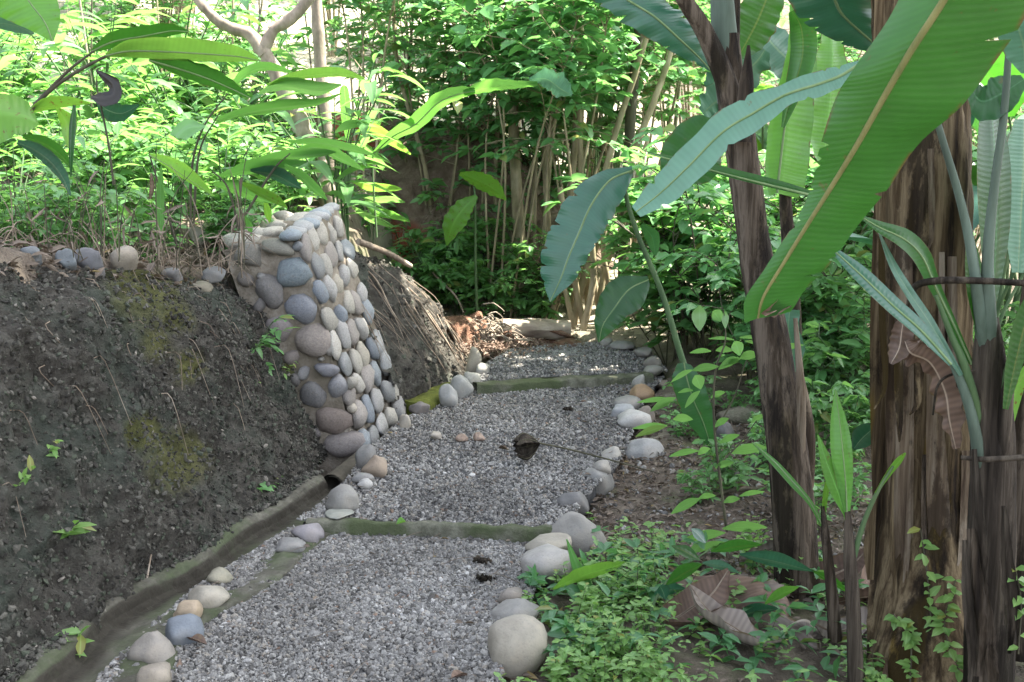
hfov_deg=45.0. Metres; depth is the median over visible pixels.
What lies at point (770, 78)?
shrub
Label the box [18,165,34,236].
dry stalk
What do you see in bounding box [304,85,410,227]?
ginger plant
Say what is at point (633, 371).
path
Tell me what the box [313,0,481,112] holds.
shrub
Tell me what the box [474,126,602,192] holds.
bush
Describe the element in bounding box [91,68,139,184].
wilted plant
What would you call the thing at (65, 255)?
bank stone
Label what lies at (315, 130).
ginger plant
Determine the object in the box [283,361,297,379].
seedling
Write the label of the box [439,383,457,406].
path stone
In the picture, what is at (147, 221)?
dry stalk
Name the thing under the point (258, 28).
thin stem
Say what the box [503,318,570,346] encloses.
log
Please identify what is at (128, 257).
bank stone
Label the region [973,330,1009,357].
herb plant
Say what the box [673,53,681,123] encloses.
thin stem
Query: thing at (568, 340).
wood chunk
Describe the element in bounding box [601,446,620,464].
path stone
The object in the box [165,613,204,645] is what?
path stone
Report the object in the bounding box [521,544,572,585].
path stone
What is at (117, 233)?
dry stalk
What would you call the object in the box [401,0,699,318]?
shrub
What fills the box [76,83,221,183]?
herb plant
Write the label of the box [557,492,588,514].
path stone
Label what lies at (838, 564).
fallen leaf
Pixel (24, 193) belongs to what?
herb plant
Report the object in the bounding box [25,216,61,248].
dry stalk
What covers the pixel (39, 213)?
dry stalk
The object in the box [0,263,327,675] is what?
earth bank
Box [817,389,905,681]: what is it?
banana sucker
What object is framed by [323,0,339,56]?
tree
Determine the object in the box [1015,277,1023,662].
banana plant
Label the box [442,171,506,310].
heliconia
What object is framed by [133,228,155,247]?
dry stalk
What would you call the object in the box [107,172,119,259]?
dry stalk
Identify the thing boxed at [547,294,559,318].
cane
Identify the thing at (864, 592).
fallen leaf
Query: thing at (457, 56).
shrub
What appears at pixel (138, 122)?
herb plant
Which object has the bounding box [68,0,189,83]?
bush
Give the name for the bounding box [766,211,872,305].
bush
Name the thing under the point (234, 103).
ginger plant
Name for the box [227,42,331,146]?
ginger plant
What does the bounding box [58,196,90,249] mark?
dry stalk
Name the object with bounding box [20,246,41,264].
bank stone
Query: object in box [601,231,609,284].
cane
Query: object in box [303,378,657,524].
path
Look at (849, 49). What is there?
shrub
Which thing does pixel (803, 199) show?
bush
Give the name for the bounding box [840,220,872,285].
bush
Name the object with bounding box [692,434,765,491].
herb plant
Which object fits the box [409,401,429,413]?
path stone
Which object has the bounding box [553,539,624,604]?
herb plant
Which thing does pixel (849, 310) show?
bush
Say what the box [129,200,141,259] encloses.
dry stalk
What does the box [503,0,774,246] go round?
shrub
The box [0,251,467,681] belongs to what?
soil clods
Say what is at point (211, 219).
herb plant
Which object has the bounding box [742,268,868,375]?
bush
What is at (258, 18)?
thin stem
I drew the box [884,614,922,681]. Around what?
climbing vine
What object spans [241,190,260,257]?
dry stalk
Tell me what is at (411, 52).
shrub
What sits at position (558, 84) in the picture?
ginger plant
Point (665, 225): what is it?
bush
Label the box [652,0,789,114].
tree
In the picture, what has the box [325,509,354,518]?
path stone
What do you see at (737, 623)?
fallen leaf
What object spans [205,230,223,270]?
dry stalk
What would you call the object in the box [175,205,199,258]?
dry stalk
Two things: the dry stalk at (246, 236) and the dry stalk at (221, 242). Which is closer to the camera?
the dry stalk at (246, 236)
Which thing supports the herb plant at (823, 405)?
on the ground at (806, 654)
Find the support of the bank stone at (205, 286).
on the earth bank at (68, 475)
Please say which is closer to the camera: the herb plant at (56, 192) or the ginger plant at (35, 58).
the herb plant at (56, 192)
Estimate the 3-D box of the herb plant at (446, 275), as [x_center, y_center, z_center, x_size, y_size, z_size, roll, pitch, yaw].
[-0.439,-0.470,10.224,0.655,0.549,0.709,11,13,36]
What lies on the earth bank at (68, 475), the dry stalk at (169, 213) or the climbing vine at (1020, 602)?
the dry stalk at (169, 213)
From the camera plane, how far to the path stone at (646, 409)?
7.06 m
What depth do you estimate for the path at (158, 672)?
3.84 m
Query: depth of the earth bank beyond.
7.61 m
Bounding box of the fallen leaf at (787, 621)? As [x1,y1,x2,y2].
[765,615,823,650]
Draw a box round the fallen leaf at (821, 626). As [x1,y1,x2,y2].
[812,606,867,639]
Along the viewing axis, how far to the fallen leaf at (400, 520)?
5.11 m
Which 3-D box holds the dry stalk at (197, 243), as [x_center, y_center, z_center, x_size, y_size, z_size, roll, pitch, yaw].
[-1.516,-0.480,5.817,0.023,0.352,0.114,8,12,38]
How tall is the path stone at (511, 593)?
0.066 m
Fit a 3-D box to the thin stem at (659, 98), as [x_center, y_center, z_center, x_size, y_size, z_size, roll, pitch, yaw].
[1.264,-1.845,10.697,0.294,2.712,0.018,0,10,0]
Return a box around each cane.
[493,98,501,204]
[528,108,534,231]
[539,10,559,305]
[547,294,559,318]
[550,228,575,328]
[558,187,587,327]
[567,0,578,307]
[572,51,672,324]
[577,15,589,303]
[579,247,596,330]
[594,37,647,305]
[596,136,649,305]
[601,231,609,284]
[619,298,656,323]
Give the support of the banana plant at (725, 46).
on the ground at (806, 654)
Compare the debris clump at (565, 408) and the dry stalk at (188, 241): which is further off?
the debris clump at (565, 408)
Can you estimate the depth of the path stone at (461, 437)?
6.53 m
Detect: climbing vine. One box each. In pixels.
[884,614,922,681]
[907,526,943,631]
[929,576,962,681]
[1007,565,1023,653]
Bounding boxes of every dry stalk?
[0,195,18,247]
[1,154,13,248]
[1,205,20,245]
[7,153,17,247]
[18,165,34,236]
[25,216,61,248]
[29,208,41,251]
[31,180,50,248]
[36,207,49,244]
[47,194,83,260]
[49,194,62,248]
[56,192,76,247]
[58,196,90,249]
[67,215,80,257]
[70,177,94,248]
[76,180,88,248]
[76,182,98,245]
[78,160,102,259]
[79,223,105,264]
[81,220,109,256]
[85,191,104,246]
[85,207,107,258]
[88,144,107,256]
[96,190,119,261]
[100,150,111,254]
[103,179,105,259]
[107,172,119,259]
[109,197,134,258]
[112,208,135,251]
[118,179,133,261]
[128,170,157,244]
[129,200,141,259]
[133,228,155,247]
[134,215,170,263]
[145,197,163,266]
[146,214,176,260]
[147,220,164,262]
[150,206,181,259]
[151,234,162,262]
[155,141,157,258]
[162,169,193,255]
[162,171,187,267]
[164,223,178,268]
[170,164,209,269]
[173,214,185,250]
[173,220,196,269]
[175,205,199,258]
[178,218,193,276]
[180,203,202,274]
[185,183,189,273]
[188,238,210,273]
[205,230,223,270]
[210,214,240,262]
[214,237,229,273]
[227,184,242,277]
[227,223,256,272]
[228,162,243,258]
[233,178,250,268]
[237,147,247,260]
[237,223,260,266]
[238,177,244,269]
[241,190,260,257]
[241,221,255,262]
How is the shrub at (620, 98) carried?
on the ground at (806, 654)
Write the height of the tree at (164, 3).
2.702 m
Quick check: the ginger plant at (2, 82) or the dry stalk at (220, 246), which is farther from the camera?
the ginger plant at (2, 82)
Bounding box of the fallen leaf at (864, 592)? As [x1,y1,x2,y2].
[739,539,868,604]
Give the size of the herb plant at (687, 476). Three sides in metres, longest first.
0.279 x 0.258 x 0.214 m
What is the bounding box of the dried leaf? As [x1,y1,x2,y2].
[513,432,659,473]
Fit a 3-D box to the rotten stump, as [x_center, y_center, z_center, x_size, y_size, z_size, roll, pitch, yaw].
[-0.343,0.062,9.223,0.531,0.500,0.590,-7,12,-37]
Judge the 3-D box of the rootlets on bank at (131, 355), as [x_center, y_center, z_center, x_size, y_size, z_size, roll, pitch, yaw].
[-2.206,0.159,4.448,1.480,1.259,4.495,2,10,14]
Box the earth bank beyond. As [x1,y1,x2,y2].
[354,252,466,403]
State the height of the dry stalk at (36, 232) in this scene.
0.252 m
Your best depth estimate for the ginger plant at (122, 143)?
6.98 m
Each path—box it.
[136,537,519,681]
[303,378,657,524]
[481,345,663,380]
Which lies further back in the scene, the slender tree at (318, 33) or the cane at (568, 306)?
the cane at (568, 306)
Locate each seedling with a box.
[13,455,35,486]
[46,439,62,458]
[53,520,95,538]
[54,625,93,656]
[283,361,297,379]
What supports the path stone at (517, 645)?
on the path at (158, 672)
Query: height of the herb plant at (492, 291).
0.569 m
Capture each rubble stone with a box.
[188,225,207,244]
[200,223,212,229]
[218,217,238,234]
[260,219,282,227]
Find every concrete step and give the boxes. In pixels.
[305,517,551,542]
[472,371,653,394]
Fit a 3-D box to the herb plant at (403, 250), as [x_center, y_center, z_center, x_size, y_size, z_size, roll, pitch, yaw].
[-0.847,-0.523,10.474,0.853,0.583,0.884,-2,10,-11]
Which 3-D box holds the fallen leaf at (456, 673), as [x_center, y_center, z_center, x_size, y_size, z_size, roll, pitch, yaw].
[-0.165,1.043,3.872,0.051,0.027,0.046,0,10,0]
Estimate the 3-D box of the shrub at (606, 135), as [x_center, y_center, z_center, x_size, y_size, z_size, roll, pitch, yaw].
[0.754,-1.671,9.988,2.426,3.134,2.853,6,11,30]
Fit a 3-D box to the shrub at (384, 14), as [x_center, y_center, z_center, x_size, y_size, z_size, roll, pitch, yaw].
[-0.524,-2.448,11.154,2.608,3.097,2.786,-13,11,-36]
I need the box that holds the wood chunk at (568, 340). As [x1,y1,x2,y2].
[552,338,580,345]
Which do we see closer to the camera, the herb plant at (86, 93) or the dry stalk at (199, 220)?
the dry stalk at (199, 220)
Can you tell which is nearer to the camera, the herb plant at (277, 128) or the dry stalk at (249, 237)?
the dry stalk at (249, 237)
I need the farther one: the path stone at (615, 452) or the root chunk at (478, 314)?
the root chunk at (478, 314)
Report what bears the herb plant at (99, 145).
on the ground at (806, 654)
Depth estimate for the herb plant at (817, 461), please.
6.26 m
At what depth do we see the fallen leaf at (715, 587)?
4.45 m
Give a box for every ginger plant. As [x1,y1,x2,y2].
[0,0,199,180]
[0,13,78,163]
[0,14,88,161]
[0,23,259,195]
[0,31,37,79]
[0,32,36,90]
[0,36,41,89]
[0,81,23,142]
[0,118,106,242]
[0,130,89,214]
[1,32,116,133]
[5,119,137,210]
[18,10,180,127]
[23,26,139,116]
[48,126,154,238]
[60,0,204,122]
[83,50,242,198]
[93,57,214,122]
[106,0,269,129]
[107,121,227,245]
[114,48,299,181]
[125,35,241,120]
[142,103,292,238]
[148,153,213,244]
[168,29,312,153]
[170,62,375,235]
[193,84,332,191]
[226,50,425,240]
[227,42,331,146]
[268,69,406,185]
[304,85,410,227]
[338,174,400,243]
[371,171,461,240]
[372,67,572,237]
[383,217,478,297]
[383,219,437,260]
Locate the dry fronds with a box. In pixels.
[447,302,536,359]
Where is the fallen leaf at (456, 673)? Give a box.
[451,669,467,677]
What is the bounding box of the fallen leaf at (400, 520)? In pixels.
[397,517,405,523]
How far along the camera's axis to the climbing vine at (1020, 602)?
3.67 m
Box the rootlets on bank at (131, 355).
[0,269,279,535]
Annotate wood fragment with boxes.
[498,331,511,338]
[549,330,575,338]
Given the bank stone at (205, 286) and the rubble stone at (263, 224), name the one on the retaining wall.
the rubble stone at (263, 224)
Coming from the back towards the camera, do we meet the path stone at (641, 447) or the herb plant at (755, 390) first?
the herb plant at (755, 390)
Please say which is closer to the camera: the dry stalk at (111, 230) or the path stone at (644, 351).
the dry stalk at (111, 230)
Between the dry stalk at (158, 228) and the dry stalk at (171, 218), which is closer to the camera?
the dry stalk at (158, 228)
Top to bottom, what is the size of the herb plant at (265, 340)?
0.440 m
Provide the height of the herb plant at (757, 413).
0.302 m
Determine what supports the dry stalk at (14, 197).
on the earth bank at (68, 475)
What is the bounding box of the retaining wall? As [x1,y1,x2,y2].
[223,202,405,476]
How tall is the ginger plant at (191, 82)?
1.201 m
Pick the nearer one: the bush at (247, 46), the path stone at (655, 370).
the path stone at (655, 370)
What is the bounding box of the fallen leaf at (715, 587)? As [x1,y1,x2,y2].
[658,568,729,626]
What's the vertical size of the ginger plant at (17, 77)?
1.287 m
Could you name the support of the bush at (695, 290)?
on the ground at (806, 654)
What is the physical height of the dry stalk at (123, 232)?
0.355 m
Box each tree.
[73,0,256,92]
[164,0,195,80]
[193,0,343,215]
[311,0,338,185]
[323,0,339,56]
[392,1,432,210]
[508,0,527,291]
[618,29,643,274]
[651,0,818,121]
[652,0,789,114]
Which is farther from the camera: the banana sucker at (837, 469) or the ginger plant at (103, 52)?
the ginger plant at (103, 52)
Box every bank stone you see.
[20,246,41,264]
[55,248,76,269]
[74,247,105,277]
[110,245,137,270]
[161,268,183,281]
[193,281,212,291]
[201,266,225,283]
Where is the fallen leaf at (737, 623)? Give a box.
[689,584,781,645]
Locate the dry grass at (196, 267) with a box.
[0,220,281,287]
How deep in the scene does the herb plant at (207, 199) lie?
8.57 m
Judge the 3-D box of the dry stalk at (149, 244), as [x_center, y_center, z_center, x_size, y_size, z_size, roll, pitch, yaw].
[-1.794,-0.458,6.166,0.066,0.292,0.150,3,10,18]
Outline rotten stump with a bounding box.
[445,315,504,359]
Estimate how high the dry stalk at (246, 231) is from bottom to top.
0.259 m
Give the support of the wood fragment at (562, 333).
on the wood chunk at (568, 340)
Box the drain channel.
[1,452,355,681]
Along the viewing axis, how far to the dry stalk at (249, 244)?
5.46 m
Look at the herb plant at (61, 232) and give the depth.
6.24 m
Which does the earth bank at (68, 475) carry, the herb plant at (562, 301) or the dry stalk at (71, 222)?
the dry stalk at (71, 222)
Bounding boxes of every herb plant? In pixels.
[0,86,94,185]
[0,86,95,179]
[0,88,65,170]
[0,176,93,247]
[0,178,44,240]
[0,192,68,246]
[0,192,104,248]
[24,213,79,243]
[29,99,185,225]
[34,160,152,247]
[48,112,161,182]
[49,114,210,223]
[49,197,143,253]
[54,92,125,143]
[74,139,181,204]
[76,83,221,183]
[77,121,202,207]
[100,117,233,200]
[101,187,204,262]
[138,110,290,220]
[165,176,284,246]
[175,148,235,209]
[193,198,273,254]
[196,204,242,246]
[210,83,316,175]
[212,121,292,186]
[223,136,324,214]
[228,133,317,209]
[251,314,298,375]
[257,476,282,492]
[383,237,478,304]
[383,242,467,304]
[398,229,472,307]
[426,218,502,301]
[426,251,497,312]
[447,255,530,319]
[451,224,536,281]
[477,271,547,317]
[496,251,584,317]
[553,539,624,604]
[644,528,844,635]
[660,404,697,438]
[662,367,722,411]
[676,460,727,503]
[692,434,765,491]
[721,390,760,408]
[744,356,854,408]
[747,418,768,474]
[749,411,765,442]
[749,411,767,469]
[755,468,836,526]
[802,318,869,421]
[804,372,869,457]
[809,390,869,464]
[815,442,862,479]
[815,449,871,509]
[973,300,1019,344]
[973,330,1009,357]
[1001,323,1012,356]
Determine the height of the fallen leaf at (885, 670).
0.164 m
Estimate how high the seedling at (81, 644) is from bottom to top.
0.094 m
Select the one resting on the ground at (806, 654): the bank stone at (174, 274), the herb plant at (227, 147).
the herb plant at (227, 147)
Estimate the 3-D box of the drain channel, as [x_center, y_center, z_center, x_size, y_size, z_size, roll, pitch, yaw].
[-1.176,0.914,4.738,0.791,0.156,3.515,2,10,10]
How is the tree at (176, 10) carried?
on the ground at (806, 654)
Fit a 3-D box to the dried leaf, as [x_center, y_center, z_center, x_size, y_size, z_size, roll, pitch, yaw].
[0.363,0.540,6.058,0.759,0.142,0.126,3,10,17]
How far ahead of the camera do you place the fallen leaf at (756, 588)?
4.61 m
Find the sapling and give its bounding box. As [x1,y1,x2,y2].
[633,305,802,559]
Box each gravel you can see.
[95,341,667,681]
[587,410,863,595]
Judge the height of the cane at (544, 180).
2.657 m
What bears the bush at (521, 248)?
on the ground at (806, 654)
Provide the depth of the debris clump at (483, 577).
4.72 m
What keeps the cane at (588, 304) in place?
on the ground at (806, 654)
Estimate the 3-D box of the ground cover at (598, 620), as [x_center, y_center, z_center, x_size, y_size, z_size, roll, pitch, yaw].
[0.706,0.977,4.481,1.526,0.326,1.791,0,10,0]
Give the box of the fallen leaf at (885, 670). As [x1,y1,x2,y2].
[882,659,887,678]
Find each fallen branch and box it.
[146,554,151,577]
[356,238,412,267]
[432,272,464,312]
[490,339,551,350]
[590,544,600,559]
[670,487,762,511]
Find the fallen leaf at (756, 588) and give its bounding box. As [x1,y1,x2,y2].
[676,573,790,625]
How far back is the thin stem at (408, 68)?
11.42 m
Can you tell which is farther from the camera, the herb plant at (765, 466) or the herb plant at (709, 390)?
the herb plant at (709, 390)
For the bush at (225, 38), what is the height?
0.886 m
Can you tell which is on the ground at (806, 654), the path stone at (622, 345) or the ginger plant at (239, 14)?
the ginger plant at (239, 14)
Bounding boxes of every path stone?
[127,630,175,663]
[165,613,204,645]
[173,600,202,616]
[188,585,229,608]
[206,567,232,583]
[275,537,305,552]
[290,523,323,542]
[325,484,358,510]
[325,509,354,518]
[352,472,373,483]
[355,444,375,468]
[357,478,372,488]
[361,455,386,477]
[399,414,410,427]
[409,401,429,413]
[431,431,441,439]
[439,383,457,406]
[450,375,473,397]
[455,433,467,441]
[464,371,480,384]
[465,347,481,372]
[473,432,484,440]
[475,363,489,375]
[487,614,547,677]
[490,598,539,618]
[497,587,522,602]
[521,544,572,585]
[525,533,571,550]
[551,511,606,557]
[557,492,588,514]
[582,467,614,500]
[593,460,611,473]
[599,338,611,345]
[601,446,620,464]
[609,341,635,348]
[611,403,634,416]
[612,395,641,409]
[617,409,651,428]
[621,438,663,459]
[629,384,654,399]
[631,374,644,386]
[633,347,652,357]
[639,406,655,422]
[643,356,661,365]
[643,365,662,376]
[654,380,667,388]
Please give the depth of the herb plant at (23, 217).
5.64 m
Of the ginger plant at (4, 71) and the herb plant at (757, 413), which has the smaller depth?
the herb plant at (757, 413)
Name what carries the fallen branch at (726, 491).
on the ground at (806, 654)
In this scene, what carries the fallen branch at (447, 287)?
on the ground at (806, 654)
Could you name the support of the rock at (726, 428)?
on the ground at (806, 654)
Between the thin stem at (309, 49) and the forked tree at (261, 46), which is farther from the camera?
the thin stem at (309, 49)
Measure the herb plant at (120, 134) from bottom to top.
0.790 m
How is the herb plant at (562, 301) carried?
on the ground at (806, 654)
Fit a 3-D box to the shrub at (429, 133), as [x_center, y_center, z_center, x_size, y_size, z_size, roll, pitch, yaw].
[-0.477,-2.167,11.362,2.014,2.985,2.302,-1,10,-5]
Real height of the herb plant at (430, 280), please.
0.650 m
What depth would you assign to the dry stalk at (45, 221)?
5.48 m
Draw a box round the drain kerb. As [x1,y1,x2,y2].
[405,382,449,414]
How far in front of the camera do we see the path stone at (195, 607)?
4.32 m
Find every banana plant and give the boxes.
[593,0,819,601]
[632,0,1023,681]
[763,4,847,334]
[835,57,1023,681]
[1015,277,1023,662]
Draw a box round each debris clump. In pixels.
[472,555,491,564]
[476,573,495,581]
[562,405,572,410]
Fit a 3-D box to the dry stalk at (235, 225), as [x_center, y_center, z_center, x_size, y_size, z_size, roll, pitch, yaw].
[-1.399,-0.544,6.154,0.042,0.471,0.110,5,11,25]
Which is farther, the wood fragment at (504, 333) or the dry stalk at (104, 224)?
the wood fragment at (504, 333)
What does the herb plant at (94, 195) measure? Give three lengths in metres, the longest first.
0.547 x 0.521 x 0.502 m
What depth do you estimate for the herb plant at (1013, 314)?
7.62 m
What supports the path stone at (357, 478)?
on the path at (591, 496)
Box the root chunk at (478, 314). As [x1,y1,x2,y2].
[470,311,482,317]
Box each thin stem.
[78,0,93,116]
[90,0,92,106]
[156,0,163,122]
[231,0,233,71]
[248,6,255,84]
[251,0,262,91]
[258,0,260,99]
[304,12,315,110]
[401,19,413,143]
[653,41,663,143]
[658,49,665,132]
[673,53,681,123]
[673,81,681,127]
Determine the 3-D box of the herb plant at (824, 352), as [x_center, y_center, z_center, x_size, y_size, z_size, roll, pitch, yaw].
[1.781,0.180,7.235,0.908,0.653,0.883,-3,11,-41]
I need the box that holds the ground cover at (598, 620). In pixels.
[494,512,893,681]
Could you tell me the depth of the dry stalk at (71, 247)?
5.07 m
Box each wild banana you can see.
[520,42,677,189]
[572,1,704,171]
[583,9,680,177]
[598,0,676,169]
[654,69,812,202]
[702,81,819,167]
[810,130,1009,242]
[848,114,1023,330]
[972,114,1023,343]
[972,144,1009,322]
[980,52,1023,300]
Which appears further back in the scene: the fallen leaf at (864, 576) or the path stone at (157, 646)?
the fallen leaf at (864, 576)
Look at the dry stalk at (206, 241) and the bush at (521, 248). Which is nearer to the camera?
the dry stalk at (206, 241)
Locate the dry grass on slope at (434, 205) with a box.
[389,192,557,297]
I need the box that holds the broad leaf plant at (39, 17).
[0,0,59,41]
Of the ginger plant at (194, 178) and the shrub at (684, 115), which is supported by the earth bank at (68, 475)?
the ginger plant at (194, 178)
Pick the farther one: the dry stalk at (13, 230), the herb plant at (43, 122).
the herb plant at (43, 122)
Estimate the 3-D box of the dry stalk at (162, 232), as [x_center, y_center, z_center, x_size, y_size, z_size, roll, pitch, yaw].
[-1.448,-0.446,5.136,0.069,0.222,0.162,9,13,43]
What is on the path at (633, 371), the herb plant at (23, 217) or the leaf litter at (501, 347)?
the leaf litter at (501, 347)
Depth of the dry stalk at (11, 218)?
5.27 m
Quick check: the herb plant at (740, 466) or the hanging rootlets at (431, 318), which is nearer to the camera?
the herb plant at (740, 466)
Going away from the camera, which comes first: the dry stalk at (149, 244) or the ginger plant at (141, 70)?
the dry stalk at (149, 244)
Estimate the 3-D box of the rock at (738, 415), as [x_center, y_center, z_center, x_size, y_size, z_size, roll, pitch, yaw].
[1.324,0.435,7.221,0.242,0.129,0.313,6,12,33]
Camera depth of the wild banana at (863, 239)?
7.25 m
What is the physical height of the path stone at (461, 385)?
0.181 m
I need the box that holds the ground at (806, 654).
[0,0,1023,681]
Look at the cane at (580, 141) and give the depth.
10.06 m
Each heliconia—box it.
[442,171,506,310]
[540,115,735,485]
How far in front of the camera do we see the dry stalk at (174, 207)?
5.46 m
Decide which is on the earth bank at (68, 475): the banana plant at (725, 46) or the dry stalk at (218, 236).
the dry stalk at (218, 236)
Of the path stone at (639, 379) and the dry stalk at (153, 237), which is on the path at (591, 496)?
the path stone at (639, 379)
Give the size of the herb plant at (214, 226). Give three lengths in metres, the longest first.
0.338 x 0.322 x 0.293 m
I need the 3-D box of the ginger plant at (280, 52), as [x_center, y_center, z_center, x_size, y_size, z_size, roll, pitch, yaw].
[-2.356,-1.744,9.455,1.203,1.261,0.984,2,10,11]
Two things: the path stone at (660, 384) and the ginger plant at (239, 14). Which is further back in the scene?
the ginger plant at (239, 14)
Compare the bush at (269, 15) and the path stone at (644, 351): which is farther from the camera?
the bush at (269, 15)
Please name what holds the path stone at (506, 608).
on the path at (158, 672)
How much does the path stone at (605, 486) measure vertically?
0.165 m
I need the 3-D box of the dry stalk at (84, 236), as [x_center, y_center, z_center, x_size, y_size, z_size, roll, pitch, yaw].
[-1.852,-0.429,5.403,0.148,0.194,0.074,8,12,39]
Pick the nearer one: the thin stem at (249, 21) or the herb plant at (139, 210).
the herb plant at (139, 210)
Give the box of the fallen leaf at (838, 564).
[776,548,864,594]
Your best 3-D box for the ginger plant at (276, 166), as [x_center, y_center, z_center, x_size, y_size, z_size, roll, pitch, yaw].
[-1.217,-0.982,6.313,1.039,0.879,0.299,0,10,0]
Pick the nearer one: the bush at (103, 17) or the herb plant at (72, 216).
the herb plant at (72, 216)
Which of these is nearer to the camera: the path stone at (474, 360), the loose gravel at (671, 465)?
the loose gravel at (671, 465)
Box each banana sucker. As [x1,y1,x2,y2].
[752,423,870,642]
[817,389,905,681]
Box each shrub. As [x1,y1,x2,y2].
[289,0,531,212]
[292,0,416,193]
[295,0,441,110]
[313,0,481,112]
[324,0,564,158]
[335,0,463,116]
[348,0,585,219]
[381,0,709,314]
[381,1,497,118]
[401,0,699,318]
[412,0,665,295]
[415,0,666,278]
[445,0,652,187]
[455,0,788,319]
[472,3,604,177]
[501,0,680,195]
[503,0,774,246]
[518,0,710,242]
[533,3,701,175]
[758,33,861,168]
[759,12,976,203]
[763,3,860,155]
[810,40,854,157]
[817,33,977,141]
[971,103,1023,234]
[972,105,1023,251]
[973,40,1023,254]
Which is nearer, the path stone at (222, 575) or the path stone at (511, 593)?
the path stone at (511, 593)
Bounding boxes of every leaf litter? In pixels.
[455,335,586,358]
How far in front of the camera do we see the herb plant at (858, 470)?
5.93 m
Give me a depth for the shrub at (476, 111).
10.02 m
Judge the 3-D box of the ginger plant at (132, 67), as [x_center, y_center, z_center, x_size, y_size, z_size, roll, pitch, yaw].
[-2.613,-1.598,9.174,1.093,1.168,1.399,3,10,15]
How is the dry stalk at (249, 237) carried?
on the earth bank at (68, 475)
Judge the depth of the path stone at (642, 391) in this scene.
7.48 m
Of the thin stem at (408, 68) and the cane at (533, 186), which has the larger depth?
the thin stem at (408, 68)
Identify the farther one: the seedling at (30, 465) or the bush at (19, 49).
the bush at (19, 49)
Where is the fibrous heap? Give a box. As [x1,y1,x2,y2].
[481,326,510,352]
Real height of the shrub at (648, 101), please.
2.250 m
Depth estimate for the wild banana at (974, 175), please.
8.29 m
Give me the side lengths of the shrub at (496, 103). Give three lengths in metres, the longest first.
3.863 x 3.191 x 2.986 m
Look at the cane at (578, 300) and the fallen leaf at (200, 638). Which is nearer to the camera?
the fallen leaf at (200, 638)
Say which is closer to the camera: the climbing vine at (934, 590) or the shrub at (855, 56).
the climbing vine at (934, 590)
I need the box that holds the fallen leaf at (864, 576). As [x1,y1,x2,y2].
[861,565,869,601]
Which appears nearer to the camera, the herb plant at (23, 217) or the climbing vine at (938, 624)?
the climbing vine at (938, 624)
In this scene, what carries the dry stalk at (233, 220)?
on the earth bank at (68, 475)
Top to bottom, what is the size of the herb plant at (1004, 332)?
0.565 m
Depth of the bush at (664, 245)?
8.80 m
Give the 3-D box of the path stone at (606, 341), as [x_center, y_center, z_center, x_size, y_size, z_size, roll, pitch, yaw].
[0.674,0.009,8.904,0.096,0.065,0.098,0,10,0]
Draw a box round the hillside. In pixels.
[201,96,613,298]
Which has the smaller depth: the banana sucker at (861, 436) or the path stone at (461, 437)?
the banana sucker at (861, 436)
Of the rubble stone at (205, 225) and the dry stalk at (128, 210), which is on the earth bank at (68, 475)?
the dry stalk at (128, 210)
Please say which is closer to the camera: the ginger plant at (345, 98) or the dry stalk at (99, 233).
the dry stalk at (99, 233)
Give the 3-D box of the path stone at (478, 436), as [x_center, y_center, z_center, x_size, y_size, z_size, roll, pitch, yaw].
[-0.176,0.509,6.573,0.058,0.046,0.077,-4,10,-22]
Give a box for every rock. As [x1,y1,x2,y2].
[632,428,689,440]
[642,392,716,407]
[715,405,761,424]
[716,422,734,440]
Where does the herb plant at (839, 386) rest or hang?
on the ground at (806, 654)
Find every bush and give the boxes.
[0,33,41,85]
[0,34,43,89]
[18,0,160,104]
[41,0,159,94]
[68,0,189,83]
[98,58,170,93]
[142,26,298,117]
[171,3,252,87]
[193,0,309,101]
[209,29,245,72]
[404,184,541,299]
[458,91,624,211]
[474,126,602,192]
[490,216,607,319]
[541,123,780,359]
[586,218,729,366]
[589,174,798,356]
[610,146,806,347]
[632,243,864,388]
[655,208,870,380]
[679,248,871,395]
[683,148,873,303]
[683,190,871,347]
[694,149,847,295]
[705,149,976,323]
[721,161,871,250]
[733,254,871,386]
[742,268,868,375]
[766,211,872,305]
[779,157,872,251]
[801,292,869,409]
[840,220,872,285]
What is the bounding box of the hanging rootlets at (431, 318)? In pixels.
[357,257,468,378]
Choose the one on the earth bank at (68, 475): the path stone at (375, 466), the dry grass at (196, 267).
the dry grass at (196, 267)
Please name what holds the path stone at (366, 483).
on the path at (591, 496)
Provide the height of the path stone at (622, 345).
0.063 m
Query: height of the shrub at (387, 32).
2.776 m
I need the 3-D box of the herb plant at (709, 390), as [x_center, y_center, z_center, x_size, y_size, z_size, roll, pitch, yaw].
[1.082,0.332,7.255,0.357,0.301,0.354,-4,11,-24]
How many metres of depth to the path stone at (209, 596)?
4.46 m
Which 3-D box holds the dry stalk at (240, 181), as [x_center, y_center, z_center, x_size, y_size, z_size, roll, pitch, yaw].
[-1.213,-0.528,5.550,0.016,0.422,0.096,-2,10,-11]
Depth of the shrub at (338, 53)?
12.86 m
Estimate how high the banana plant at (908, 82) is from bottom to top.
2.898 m
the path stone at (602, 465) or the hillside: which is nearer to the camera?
the path stone at (602, 465)
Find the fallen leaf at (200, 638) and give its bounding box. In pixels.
[186,634,206,643]
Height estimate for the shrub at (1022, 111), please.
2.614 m
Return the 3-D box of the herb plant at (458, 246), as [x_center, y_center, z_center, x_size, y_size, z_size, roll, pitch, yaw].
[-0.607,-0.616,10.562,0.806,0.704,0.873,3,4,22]
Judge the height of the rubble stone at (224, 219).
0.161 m

